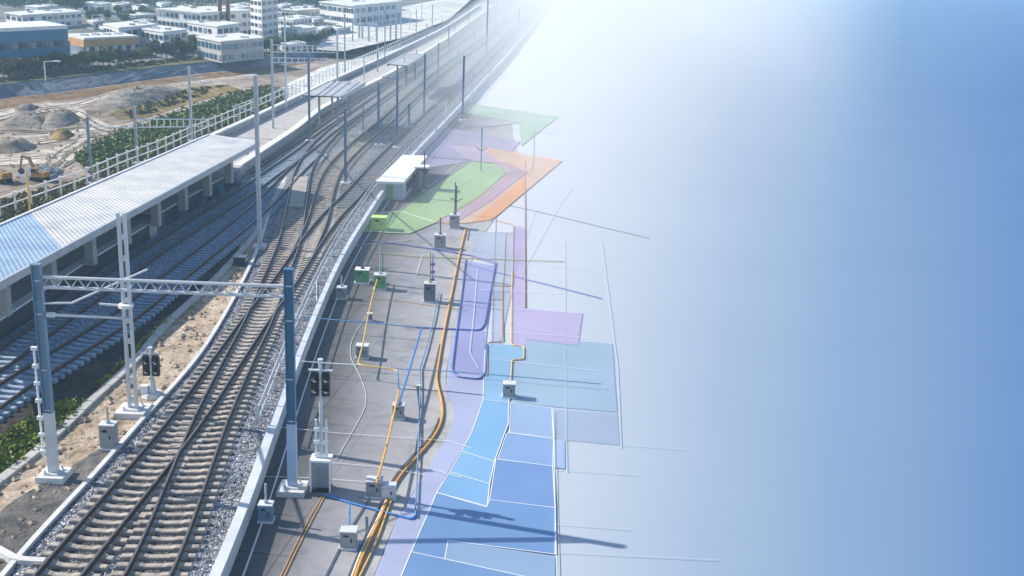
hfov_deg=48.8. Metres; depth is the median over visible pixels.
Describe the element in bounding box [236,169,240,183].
window
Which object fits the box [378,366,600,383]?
pipe
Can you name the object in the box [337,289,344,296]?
door
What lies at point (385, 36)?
catenary mast
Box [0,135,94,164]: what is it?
haul road
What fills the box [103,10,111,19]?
tree
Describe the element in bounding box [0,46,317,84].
verge
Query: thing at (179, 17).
building
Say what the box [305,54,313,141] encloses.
catenary mast
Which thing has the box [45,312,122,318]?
tie bar
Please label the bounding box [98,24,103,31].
building
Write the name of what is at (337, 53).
catenary mast
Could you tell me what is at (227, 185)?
window
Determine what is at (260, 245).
catenary mast
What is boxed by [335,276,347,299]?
junction box
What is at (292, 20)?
building
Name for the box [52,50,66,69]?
tree
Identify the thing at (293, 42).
building
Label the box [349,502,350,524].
pipe
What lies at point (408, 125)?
catenary mast
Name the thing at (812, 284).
ground
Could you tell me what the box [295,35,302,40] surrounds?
tree
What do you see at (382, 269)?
thin post
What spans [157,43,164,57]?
tree
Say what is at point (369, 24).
portal frame
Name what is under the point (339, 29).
building
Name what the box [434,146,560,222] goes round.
zone panel
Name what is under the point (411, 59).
platform canopy
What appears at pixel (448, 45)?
catenary mast
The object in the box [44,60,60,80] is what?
street lamp
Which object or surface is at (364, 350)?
door
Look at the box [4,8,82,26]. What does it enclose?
building
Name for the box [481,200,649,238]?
pipe
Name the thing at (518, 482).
zone panel
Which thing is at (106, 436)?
door
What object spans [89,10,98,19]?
tree
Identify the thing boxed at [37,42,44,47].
window
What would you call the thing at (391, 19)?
portal frame
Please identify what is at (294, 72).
site terrain
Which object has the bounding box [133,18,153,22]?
building
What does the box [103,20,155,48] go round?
building
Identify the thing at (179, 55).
building
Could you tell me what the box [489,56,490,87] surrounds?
catenary mast
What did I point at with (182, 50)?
tree
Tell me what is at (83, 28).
town ground
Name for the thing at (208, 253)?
railway track
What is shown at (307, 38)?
tree
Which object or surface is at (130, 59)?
tree
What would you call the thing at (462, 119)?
catenary mast
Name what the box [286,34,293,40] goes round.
tree
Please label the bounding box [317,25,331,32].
building
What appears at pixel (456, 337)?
pipe
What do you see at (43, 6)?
building
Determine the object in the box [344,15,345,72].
catenary mast
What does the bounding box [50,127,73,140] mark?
earth mound
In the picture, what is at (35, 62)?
tree
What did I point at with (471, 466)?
zone panel
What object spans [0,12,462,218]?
railing
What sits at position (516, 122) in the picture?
zone panel
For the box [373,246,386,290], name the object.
junction box
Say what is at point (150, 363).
rail signal
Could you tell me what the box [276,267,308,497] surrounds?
catenary mast
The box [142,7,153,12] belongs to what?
tree
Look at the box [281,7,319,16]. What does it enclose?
building
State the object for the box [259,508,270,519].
door
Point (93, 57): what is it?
tree
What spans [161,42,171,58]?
tree
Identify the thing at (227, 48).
building
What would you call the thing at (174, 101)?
grass
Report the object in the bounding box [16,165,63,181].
earth mound
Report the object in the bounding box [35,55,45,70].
tree
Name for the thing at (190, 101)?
catenary mast
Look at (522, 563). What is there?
zone panel
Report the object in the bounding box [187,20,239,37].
building
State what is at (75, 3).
tree
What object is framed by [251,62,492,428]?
parapet railing
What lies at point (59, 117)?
earth mound
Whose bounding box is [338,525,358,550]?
junction box
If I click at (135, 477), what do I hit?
railway track
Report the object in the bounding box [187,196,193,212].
window
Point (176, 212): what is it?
window
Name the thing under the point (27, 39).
blue building
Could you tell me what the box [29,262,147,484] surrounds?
catenary mast
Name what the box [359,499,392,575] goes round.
pipe
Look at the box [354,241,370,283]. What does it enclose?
junction box
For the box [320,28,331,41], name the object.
tree
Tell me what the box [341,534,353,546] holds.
door
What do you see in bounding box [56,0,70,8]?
tree
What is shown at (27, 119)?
earth mound
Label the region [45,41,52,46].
window
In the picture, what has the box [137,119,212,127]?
lattice beam
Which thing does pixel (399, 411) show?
door
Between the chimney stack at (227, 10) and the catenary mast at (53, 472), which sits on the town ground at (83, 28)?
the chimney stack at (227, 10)
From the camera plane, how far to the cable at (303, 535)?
42.16 m
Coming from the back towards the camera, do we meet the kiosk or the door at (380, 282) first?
the kiosk
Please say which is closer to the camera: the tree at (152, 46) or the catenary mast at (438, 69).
the catenary mast at (438, 69)
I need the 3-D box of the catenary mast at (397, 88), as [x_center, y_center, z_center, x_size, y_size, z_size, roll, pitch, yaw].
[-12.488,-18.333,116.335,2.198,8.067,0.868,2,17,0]
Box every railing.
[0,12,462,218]
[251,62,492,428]
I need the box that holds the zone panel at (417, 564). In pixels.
[401,551,521,575]
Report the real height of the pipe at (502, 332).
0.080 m
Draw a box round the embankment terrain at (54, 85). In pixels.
[0,49,351,97]
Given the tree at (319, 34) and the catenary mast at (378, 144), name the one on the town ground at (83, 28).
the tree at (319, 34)
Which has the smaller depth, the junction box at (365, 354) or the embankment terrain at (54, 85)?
the junction box at (365, 354)
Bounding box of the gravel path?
[0,439,120,571]
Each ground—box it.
[0,0,434,84]
[374,0,1023,575]
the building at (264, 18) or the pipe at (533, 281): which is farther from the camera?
the building at (264, 18)
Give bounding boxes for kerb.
[0,92,393,575]
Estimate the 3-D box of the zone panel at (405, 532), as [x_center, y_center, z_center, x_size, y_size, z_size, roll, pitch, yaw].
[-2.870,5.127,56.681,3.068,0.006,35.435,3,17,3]
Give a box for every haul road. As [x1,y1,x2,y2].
[0,74,255,118]
[0,90,244,144]
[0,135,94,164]
[38,102,122,134]
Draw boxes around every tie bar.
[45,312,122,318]
[89,126,135,128]
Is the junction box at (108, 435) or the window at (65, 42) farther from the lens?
the window at (65, 42)
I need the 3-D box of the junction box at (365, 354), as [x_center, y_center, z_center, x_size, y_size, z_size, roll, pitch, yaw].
[-8.008,3.374,60.472,0.719,0.750,0.595,2,17,0]
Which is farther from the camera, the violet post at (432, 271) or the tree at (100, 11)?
the tree at (100, 11)
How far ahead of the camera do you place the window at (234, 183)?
96.15 m
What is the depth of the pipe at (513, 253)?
82.47 m
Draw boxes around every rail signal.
[140,346,162,399]
[308,358,332,492]
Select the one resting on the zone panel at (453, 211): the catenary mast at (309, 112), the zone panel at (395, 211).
the zone panel at (395, 211)
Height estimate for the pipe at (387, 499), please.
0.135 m
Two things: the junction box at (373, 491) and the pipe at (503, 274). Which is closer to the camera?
the junction box at (373, 491)
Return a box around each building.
[0,21,69,71]
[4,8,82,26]
[25,3,58,10]
[68,32,139,54]
[83,1,111,13]
[86,18,104,29]
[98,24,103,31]
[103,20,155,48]
[111,1,130,11]
[120,12,156,20]
[130,165,242,233]
[132,4,148,11]
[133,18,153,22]
[139,25,186,48]
[156,1,170,7]
[156,6,250,37]
[169,50,185,57]
[177,4,192,6]
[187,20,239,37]
[196,33,264,62]
[222,5,249,8]
[230,2,249,5]
[250,0,277,38]
[278,2,291,12]
[278,14,311,31]
[279,40,306,51]
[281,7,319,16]
[281,25,316,38]
[290,5,314,7]
[312,16,323,25]
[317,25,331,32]
[319,0,402,24]
[332,25,350,33]
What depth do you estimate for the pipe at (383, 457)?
48.63 m
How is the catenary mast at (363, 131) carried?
on the ballast bed
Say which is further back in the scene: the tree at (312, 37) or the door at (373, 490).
the tree at (312, 37)
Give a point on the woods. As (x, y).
(15, 3)
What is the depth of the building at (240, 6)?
251.78 m
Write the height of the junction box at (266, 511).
1.570 m
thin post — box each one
[375,253,389,272]
[419,152,429,190]
[450,185,461,213]
[476,128,486,171]
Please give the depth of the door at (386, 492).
45.24 m
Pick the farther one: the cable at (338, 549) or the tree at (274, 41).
the tree at (274, 41)
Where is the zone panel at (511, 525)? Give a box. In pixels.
[411,492,555,558]
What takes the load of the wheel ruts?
on the haul road at (33, 141)
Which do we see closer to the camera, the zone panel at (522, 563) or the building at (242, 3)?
the zone panel at (522, 563)
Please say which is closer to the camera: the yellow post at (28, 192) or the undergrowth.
the yellow post at (28, 192)
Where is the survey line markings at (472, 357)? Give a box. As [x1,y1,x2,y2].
[265,70,588,575]
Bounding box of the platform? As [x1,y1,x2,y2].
[0,4,495,339]
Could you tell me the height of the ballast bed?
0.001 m
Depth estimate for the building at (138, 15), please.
245.38 m
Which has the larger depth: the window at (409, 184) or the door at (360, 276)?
the window at (409, 184)
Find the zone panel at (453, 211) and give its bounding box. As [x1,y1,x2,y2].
[384,161,506,233]
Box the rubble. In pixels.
[0,111,280,561]
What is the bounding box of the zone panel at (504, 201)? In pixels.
[472,178,525,221]
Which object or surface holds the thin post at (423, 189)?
on the deck
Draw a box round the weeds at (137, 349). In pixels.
[96,316,171,385]
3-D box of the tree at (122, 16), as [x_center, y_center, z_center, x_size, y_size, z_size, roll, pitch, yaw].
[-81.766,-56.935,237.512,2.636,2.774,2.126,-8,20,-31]
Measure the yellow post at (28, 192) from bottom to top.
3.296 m
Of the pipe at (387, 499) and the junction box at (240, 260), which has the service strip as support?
the junction box at (240, 260)
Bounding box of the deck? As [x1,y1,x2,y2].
[229,111,519,575]
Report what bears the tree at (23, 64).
on the verge
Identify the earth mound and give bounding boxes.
[0,135,35,153]
[4,111,44,127]
[14,103,38,111]
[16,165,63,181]
[41,107,78,127]
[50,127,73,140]
[94,85,182,109]
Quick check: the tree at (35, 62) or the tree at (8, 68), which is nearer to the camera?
the tree at (8, 68)
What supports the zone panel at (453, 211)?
on the deck
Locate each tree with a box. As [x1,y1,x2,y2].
[0,56,11,76]
[0,60,17,76]
[7,58,17,74]
[13,57,31,73]
[28,57,41,74]
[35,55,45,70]
[40,54,50,68]
[43,55,55,69]
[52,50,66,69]
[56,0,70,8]
[61,54,72,68]
[64,55,77,68]
[67,0,84,9]
[72,54,82,68]
[80,51,93,67]
[85,10,91,18]
[88,50,98,65]
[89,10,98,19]
[94,6,102,15]
[95,51,108,65]
[98,46,115,63]
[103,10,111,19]
[113,5,122,17]
[113,48,125,63]
[117,11,128,20]
[121,49,131,63]
[125,49,133,61]
[130,50,139,61]
[136,5,145,11]
[136,47,145,60]
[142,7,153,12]
[144,47,150,59]
[145,43,155,59]
[149,38,161,57]
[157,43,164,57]
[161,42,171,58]
[166,45,176,55]
[170,35,184,57]
[178,44,186,55]
[181,40,194,56]
[186,34,198,55]
[264,39,269,51]
[265,36,276,46]
[273,36,281,50]
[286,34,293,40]
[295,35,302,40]
[305,34,310,44]
[307,33,315,44]
[309,0,321,7]
[316,32,323,41]
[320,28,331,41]
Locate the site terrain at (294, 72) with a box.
[0,0,550,248]
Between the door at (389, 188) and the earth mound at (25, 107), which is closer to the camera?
the door at (389, 188)
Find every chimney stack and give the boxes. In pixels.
[217,0,221,19]
[226,0,229,20]
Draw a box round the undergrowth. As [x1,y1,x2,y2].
[73,84,284,175]
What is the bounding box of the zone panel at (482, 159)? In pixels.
[429,128,519,167]
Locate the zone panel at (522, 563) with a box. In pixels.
[445,541,554,575]
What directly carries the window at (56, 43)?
in the blue building at (27, 39)
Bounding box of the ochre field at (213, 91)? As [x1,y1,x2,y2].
[108,85,239,119]
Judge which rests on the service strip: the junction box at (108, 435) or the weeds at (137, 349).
the junction box at (108, 435)
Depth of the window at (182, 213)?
85.29 m
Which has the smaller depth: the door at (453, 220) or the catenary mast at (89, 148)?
the door at (453, 220)
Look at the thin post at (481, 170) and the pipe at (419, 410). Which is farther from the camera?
the thin post at (481, 170)
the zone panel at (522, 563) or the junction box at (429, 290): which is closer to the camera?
the zone panel at (522, 563)
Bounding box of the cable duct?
[0,546,46,565]
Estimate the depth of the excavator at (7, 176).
94.66 m
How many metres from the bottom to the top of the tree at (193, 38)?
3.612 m
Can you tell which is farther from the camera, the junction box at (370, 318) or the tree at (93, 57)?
the tree at (93, 57)
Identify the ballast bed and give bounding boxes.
[9,0,542,575]
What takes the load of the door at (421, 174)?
in the kiosk
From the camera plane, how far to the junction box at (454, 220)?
88.19 m
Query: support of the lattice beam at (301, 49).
attached to the catenary mast at (272, 80)
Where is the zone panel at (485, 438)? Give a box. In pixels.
[461,400,508,460]
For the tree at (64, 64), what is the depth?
156.48 m
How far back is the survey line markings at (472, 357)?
60.29 m
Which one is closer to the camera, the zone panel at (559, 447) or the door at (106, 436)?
the door at (106, 436)
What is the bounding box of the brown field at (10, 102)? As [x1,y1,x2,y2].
[0,51,350,108]
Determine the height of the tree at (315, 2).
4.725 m
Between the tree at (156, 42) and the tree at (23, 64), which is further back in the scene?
the tree at (156, 42)
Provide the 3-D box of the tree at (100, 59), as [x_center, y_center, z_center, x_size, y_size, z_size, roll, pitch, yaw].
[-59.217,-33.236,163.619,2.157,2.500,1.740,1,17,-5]
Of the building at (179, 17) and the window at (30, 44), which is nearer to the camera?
the window at (30, 44)
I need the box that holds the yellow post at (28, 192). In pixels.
[26,171,30,210]
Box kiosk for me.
[414,164,429,189]
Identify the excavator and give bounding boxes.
[0,171,12,183]
[18,154,49,181]
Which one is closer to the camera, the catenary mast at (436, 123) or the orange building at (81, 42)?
the catenary mast at (436, 123)
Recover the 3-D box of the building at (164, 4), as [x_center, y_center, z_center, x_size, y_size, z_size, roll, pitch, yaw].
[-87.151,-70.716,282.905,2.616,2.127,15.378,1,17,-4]
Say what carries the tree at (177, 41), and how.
on the town ground at (83, 28)
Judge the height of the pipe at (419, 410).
0.088 m
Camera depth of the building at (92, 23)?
224.21 m
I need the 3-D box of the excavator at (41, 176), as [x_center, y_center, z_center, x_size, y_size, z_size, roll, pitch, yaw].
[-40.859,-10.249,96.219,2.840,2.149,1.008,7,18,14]
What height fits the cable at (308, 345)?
0.056 m
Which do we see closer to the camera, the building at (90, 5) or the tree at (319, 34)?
the tree at (319, 34)
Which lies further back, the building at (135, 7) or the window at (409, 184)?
the building at (135, 7)
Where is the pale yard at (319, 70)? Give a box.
[284,0,509,98]
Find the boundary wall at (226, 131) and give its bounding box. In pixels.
[211,4,480,136]
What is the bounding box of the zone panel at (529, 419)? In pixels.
[509,402,553,437]
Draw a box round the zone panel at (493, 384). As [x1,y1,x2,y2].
[483,344,522,401]
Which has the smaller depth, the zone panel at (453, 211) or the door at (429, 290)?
the door at (429, 290)
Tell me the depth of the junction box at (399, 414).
52.81 m
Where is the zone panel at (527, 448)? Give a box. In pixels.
[497,432,553,465]
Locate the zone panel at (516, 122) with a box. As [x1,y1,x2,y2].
[469,103,556,145]
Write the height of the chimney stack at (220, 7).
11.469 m
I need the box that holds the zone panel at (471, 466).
[449,451,494,483]
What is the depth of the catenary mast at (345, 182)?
98.61 m
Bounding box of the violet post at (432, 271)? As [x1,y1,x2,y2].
[431,253,434,280]
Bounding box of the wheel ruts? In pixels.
[0,76,249,167]
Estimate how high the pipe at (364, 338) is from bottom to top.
0.096 m
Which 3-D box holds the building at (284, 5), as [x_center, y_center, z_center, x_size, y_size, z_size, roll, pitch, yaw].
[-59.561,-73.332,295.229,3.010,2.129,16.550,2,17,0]
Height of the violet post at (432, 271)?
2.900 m
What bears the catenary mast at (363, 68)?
on the ballast of platform tracks
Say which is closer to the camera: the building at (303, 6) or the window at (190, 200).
the window at (190, 200)
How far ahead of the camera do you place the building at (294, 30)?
216.14 m
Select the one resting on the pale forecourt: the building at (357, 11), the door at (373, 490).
the building at (357, 11)
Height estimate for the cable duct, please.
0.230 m
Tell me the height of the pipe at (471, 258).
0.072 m
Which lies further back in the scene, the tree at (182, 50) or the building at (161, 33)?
the building at (161, 33)
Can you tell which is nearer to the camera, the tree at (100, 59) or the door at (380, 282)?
the door at (380, 282)
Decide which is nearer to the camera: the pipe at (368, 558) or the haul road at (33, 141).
the pipe at (368, 558)
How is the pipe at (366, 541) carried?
on the deck
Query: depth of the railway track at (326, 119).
129.30 m
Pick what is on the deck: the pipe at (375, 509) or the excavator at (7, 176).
the pipe at (375, 509)
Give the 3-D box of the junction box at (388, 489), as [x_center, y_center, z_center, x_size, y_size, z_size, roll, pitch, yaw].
[-4.958,8.168,45.479,0.638,0.600,0.529,2,17,0]
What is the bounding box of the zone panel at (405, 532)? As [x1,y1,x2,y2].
[374,290,510,575]
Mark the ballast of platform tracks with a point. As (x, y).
(103, 311)
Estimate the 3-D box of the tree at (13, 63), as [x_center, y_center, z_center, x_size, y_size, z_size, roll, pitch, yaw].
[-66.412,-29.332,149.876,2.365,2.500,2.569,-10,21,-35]
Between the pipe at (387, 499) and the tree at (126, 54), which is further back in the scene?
the tree at (126, 54)
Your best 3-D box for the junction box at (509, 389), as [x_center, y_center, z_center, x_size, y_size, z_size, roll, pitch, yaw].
[-0.144,5.043,56.062,0.696,0.770,0.576,2,17,0]
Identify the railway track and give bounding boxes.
[0,85,402,380]
[0,152,327,422]
[23,7,537,575]
[110,0,518,575]
[242,2,498,176]
[283,3,530,256]
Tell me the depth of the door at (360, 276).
73.25 m
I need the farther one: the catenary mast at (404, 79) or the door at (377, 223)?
the catenary mast at (404, 79)
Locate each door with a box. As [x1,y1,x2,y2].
[100,428,112,446]
[234,259,244,265]
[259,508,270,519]
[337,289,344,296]
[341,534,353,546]
[356,271,366,281]
[357,348,366,356]
[367,484,379,495]
[373,219,383,228]
[375,277,383,287]
[383,489,393,496]
[387,186,392,199]
[393,407,402,416]
[419,170,425,187]
[425,286,433,299]
[435,237,443,246]
[450,217,457,226]
[504,386,513,395]
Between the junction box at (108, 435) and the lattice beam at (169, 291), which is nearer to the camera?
the lattice beam at (169, 291)
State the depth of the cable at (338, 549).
41.37 m
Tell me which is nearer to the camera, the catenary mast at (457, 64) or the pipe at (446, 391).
the pipe at (446, 391)
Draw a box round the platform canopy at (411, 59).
[387,54,424,86]
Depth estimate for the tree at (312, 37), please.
208.56 m
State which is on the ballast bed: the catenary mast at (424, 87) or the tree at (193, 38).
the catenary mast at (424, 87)
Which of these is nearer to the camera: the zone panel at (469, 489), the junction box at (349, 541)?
the junction box at (349, 541)
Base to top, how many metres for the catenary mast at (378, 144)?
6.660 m
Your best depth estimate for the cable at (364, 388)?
55.99 m
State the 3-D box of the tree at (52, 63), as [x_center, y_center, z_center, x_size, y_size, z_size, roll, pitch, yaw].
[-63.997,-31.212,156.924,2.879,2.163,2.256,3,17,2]
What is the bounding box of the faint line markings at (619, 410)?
[518,181,714,559]
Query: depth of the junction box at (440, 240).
82.28 m
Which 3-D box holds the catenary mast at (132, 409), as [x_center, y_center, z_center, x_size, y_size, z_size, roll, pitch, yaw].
[-17.130,1.216,49.701,1.792,9.302,1.364,2,17,0]
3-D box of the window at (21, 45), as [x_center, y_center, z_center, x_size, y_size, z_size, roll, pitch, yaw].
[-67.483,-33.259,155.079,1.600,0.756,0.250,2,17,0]
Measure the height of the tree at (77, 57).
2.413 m
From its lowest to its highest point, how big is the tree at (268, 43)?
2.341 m
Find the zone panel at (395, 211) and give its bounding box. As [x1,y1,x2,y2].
[366,211,433,232]
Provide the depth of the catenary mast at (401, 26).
223.80 m
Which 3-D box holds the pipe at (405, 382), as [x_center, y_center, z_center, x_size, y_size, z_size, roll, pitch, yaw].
[-5.160,3.840,57.888,0.125,0.097,10.992,3,17,1]
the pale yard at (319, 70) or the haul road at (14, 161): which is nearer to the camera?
the haul road at (14, 161)
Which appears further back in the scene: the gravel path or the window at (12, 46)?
the window at (12, 46)
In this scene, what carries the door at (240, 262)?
in the junction box at (240, 260)
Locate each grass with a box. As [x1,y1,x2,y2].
[0,174,94,222]
[124,84,222,117]
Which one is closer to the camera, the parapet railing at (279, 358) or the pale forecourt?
the parapet railing at (279, 358)
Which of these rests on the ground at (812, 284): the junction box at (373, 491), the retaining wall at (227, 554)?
the retaining wall at (227, 554)
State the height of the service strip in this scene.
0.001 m
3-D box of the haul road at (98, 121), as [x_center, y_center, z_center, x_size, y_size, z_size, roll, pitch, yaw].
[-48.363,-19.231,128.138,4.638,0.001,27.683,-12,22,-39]
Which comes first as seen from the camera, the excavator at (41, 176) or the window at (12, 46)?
the excavator at (41, 176)
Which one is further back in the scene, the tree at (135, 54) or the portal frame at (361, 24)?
the portal frame at (361, 24)
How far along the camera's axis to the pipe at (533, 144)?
126.52 m
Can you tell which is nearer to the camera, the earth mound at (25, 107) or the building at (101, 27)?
the earth mound at (25, 107)
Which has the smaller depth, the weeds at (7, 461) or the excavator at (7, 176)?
the weeds at (7, 461)
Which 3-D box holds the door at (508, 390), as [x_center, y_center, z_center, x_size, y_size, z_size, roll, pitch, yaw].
[-0.146,5.096,55.804,0.492,0.508,0.044,2,17,0]
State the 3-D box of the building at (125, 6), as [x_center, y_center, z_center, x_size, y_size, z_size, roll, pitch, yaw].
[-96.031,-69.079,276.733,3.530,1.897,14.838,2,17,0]
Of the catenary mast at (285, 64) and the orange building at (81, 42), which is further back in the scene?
the orange building at (81, 42)
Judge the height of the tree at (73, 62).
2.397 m
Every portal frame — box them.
[358,23,363,37]
[368,23,377,41]
[389,18,396,39]
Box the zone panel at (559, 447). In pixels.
[554,439,564,468]
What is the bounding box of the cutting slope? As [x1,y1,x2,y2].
[0,245,238,473]
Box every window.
[0,44,8,49]
[9,43,17,48]
[19,43,26,48]
[28,42,35,47]
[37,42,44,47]
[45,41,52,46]
[54,41,61,46]
[62,40,69,45]
[158,212,164,229]
[165,208,172,225]
[173,204,179,221]
[180,210,186,216]
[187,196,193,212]
[193,192,199,208]
[200,190,205,204]
[213,182,218,197]
[219,178,223,193]
[224,178,229,190]
[230,172,235,186]
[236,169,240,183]
[406,178,411,191]
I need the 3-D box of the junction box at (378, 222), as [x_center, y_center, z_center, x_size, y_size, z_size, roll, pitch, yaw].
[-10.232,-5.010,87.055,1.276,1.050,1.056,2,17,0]
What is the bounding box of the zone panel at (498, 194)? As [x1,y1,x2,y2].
[441,144,527,221]
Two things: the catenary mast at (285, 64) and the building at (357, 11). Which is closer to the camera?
the catenary mast at (285, 64)
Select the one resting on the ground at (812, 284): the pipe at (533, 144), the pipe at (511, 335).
the pipe at (511, 335)
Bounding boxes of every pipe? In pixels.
[242,13,544,575]
[300,361,357,364]
[301,316,415,327]
[323,493,417,519]
[348,418,439,575]
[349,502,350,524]
[351,499,385,575]
[354,229,465,575]
[357,278,399,388]
[359,239,495,330]
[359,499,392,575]
[370,298,467,310]
[375,389,399,485]
[376,252,563,261]
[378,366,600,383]
[397,327,421,405]
[400,388,481,394]
[414,292,439,516]
[451,259,487,379]
[461,261,601,298]
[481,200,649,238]
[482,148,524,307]
[487,289,502,375]
[490,233,505,299]
[492,244,494,334]
[493,220,513,286]
[510,276,524,379]
[531,122,533,170]
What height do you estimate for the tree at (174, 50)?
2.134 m
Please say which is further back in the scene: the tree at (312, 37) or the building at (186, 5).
the building at (186, 5)
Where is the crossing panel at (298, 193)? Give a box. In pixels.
[288,176,308,207]
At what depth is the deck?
59.15 m
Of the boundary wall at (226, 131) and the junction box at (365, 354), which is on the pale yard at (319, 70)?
the boundary wall at (226, 131)
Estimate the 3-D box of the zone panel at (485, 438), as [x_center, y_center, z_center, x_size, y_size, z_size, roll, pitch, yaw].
[-1.080,6.519,52.334,1.631,0.019,6.724,4,17,7]
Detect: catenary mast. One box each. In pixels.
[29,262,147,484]
[85,117,94,184]
[99,212,152,419]
[131,106,140,165]
[187,66,205,141]
[230,75,267,249]
[270,39,297,127]
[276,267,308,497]
[284,15,286,109]
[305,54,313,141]
[336,30,337,80]
[340,108,350,185]
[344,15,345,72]
[359,102,367,133]
[363,56,364,80]
[374,82,382,146]
[380,71,400,147]
[384,11,385,60]
[400,4,401,47]
[403,57,404,93]
[405,103,412,127]
[416,9,416,39]
[423,54,425,115]
[435,103,437,137]
[437,43,438,92]
[447,25,449,64]
[457,49,458,79]
[459,55,465,122]
[485,0,488,72]
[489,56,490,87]
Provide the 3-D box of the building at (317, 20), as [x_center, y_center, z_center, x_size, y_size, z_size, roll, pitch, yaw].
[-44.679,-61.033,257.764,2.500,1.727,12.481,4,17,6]
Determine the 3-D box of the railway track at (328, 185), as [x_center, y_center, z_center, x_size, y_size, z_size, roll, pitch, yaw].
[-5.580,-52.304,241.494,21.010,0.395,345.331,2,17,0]
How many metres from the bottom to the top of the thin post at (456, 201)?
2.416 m
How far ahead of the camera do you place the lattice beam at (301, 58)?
127.41 m
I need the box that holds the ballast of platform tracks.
[0,0,508,417]
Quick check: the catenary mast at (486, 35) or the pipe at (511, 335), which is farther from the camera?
the catenary mast at (486, 35)
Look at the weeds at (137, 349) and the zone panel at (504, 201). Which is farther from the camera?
the zone panel at (504, 201)
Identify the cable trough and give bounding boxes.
[0,174,291,485]
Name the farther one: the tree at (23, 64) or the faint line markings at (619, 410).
the tree at (23, 64)
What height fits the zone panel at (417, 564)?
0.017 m
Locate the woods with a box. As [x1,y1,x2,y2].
[0,0,328,6]
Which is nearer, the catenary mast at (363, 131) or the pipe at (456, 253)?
the pipe at (456, 253)
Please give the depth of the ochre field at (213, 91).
141.54 m
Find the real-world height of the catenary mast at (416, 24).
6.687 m
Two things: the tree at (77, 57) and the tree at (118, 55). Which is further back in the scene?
the tree at (118, 55)
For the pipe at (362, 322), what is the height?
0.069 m
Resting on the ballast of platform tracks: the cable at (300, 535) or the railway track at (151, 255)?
the railway track at (151, 255)
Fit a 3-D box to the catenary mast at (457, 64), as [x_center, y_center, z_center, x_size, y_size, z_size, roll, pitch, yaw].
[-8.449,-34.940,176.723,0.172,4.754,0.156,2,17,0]
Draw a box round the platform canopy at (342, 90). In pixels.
[301,81,365,125]
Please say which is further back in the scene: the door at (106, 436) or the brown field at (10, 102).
the brown field at (10, 102)
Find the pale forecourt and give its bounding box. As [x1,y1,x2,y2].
[316,0,469,50]
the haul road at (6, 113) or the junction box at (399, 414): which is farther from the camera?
the haul road at (6, 113)
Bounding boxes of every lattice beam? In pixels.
[42,275,283,297]
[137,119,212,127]
[273,44,337,52]
[273,57,331,63]
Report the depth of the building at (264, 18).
208.93 m
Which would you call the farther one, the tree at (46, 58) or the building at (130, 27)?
the building at (130, 27)
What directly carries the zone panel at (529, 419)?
on the ground at (812, 284)
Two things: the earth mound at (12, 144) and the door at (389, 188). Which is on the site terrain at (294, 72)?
the earth mound at (12, 144)
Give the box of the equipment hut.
[376,155,427,199]
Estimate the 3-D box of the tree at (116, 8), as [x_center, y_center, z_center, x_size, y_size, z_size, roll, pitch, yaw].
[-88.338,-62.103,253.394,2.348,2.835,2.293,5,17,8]
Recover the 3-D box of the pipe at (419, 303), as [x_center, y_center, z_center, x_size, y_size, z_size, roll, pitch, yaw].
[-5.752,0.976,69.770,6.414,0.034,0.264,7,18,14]
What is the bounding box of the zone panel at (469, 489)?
[437,472,489,505]
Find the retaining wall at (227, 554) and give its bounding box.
[209,9,544,575]
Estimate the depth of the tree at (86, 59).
158.82 m
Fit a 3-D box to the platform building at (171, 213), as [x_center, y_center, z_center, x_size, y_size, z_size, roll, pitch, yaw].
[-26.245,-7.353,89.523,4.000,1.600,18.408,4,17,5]
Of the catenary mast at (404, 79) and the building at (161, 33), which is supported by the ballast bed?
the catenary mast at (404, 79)
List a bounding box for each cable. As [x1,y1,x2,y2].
[275,281,316,434]
[280,494,322,575]
[284,492,326,575]
[325,498,369,575]
[336,315,366,459]
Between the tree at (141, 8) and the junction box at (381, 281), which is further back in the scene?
the tree at (141, 8)
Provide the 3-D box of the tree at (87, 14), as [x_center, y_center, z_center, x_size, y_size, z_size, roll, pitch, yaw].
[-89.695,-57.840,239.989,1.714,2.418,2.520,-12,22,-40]
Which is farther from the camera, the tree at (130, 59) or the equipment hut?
the tree at (130, 59)
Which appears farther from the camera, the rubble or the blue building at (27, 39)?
the blue building at (27, 39)
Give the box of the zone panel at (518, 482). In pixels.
[489,459,555,507]
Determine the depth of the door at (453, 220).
88.16 m
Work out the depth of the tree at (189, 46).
180.36 m
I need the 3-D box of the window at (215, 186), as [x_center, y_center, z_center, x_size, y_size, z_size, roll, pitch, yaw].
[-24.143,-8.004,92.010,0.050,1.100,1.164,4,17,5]
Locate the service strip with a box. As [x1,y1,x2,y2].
[0,239,257,511]
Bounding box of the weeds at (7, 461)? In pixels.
[0,396,86,472]
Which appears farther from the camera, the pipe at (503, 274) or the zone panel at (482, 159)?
the zone panel at (482, 159)
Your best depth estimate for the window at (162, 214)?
81.66 m
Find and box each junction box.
[97,406,118,450]
[233,254,247,265]
[257,483,275,523]
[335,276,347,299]
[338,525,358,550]
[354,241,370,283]
[355,342,369,359]
[365,475,383,499]
[366,312,372,321]
[370,215,387,231]
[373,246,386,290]
[380,481,396,500]
[391,402,404,420]
[423,252,435,302]
[433,217,446,249]
[449,182,459,228]
[502,380,515,398]
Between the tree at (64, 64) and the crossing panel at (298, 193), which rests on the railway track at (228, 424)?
the crossing panel at (298, 193)
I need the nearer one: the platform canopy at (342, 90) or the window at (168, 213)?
the window at (168, 213)
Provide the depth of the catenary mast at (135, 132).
103.34 m
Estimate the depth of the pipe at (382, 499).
44.57 m

